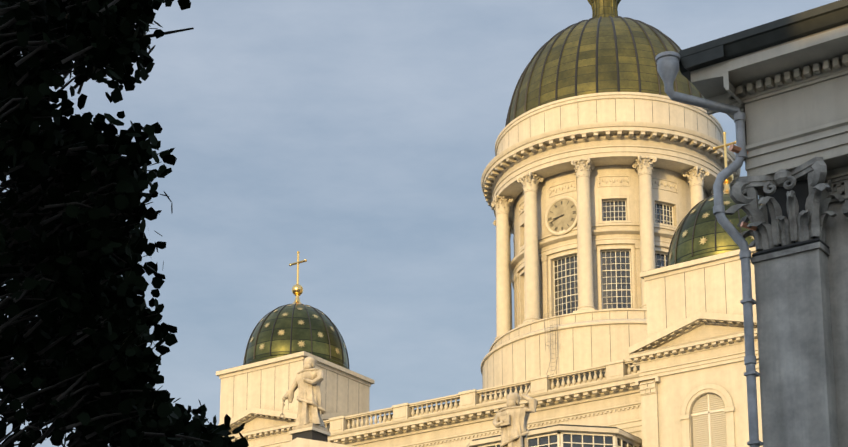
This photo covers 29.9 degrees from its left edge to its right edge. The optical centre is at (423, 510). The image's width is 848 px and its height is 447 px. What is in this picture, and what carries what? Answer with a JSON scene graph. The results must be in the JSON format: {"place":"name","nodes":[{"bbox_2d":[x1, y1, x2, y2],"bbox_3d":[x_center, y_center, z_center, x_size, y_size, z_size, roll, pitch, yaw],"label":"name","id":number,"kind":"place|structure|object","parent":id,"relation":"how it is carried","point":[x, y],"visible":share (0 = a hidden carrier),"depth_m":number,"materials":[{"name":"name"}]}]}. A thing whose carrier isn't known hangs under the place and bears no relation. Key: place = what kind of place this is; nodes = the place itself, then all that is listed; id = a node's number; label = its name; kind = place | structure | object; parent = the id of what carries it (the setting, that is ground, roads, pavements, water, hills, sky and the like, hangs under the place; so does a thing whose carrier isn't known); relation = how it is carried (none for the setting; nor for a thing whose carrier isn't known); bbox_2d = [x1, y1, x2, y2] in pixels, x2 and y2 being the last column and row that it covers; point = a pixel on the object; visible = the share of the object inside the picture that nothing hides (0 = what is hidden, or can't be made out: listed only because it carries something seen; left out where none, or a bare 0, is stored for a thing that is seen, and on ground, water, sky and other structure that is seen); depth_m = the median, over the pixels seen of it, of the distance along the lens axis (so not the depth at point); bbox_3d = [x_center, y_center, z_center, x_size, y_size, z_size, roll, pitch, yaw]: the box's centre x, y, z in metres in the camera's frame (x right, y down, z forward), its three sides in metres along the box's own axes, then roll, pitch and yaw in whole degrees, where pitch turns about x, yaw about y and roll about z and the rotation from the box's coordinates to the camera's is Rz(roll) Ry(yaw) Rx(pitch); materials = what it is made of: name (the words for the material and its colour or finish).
{"place":"outdoors","nodes":[
{"label":"outdoors","id":0,"kind":"place"},
{"bbox_2d":[0,0,837,446],"label":"sky","id":1,"kind":"structure","parent":0,"point":[358,138],"materials":[{"name":"blue"}]},
{"bbox_3d":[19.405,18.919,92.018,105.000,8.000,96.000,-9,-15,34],"label":"terrace granite","id":2,"kind":"object","parent":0,"visible":0},
{"bbox_2d":[216,251,373,446],"bbox_3d":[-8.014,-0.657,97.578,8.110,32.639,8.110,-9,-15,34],"label":"tower","id":3,"kind":"structure","parent":2,"relation":"on","point":[284,342],"depth_m":96.93,"materials":[{"name":"paint"}]},
{"bbox_2d":[328,365,641,446],"bbox_3d":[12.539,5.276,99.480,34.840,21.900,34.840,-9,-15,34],"label":"facade","id":4,"kind":"structure","parent":2,"relation":"on","point":[616,402],"depth_m":86.79,"materials":[{"name":"beige stone"}]},
{"bbox_2d":[281,424,641,446],"bbox_3d":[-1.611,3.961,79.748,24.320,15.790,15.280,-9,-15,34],"label":"portico","id":5,"kind":"structure","parent":4,"relation":"attached to","point":[562,435],"depth_m":79.30,"materials":[{"name":"paint"}]},
{"bbox_2d":[280,357,536,446],"bbox_3d":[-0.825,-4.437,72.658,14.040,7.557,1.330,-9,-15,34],"label":"statues","id":6,"kind":"object","parent":5,"relation":"on","point":[511,419],"visible":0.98,"depth_m":75.45,"materials":[{"name":"stone"}]},
{"bbox_2d":[323,359,639,433],"bbox_3d":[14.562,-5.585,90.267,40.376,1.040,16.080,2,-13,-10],"label":"roof balustrade","id":7,"kind":"object","parent":4,"relation":"on","point":[545,383],"visible":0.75,"depth_m":87.68,"materials":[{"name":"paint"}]},
{"bbox_2d":[481,0,740,395],"bbox_3d":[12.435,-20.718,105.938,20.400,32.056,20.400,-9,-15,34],"label":"domed tower","id":8,"kind":"structure","parent":4,"relation":"on","point":[605,166],"depth_m":99.61,"materials":[{"name":"beige stone"}]},
{"bbox_2d":[629,131,762,446],"bbox_3d":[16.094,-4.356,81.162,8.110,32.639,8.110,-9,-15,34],"label":"tower","id":9,"kind":"structure","parent":2,"relation":"on","point":[687,354],"depth_m":79.64,"materials":[{"name":"paint"}]},
{"label":"ground","id":10,"kind":"structure","parent":0,"visible":0},
{"bbox_2d":[0,0,248,446],"bbox_3d":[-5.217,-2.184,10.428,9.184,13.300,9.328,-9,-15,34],"label":"lime tree","id":11,"kind":"object","parent":10,"relation":"on","point":[74,245],"visible":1,"depth_m":8.98,"materials":[{"name":"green plant"}]},
{"bbox_2d":[655,0,847,446],"bbox_3d":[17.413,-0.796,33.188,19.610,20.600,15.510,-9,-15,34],"label":"building","id":12,"kind":"structure","parent":10,"relation":"on","point":[776,91],"depth_m":33.39,"materials":[{"name":"paint"}]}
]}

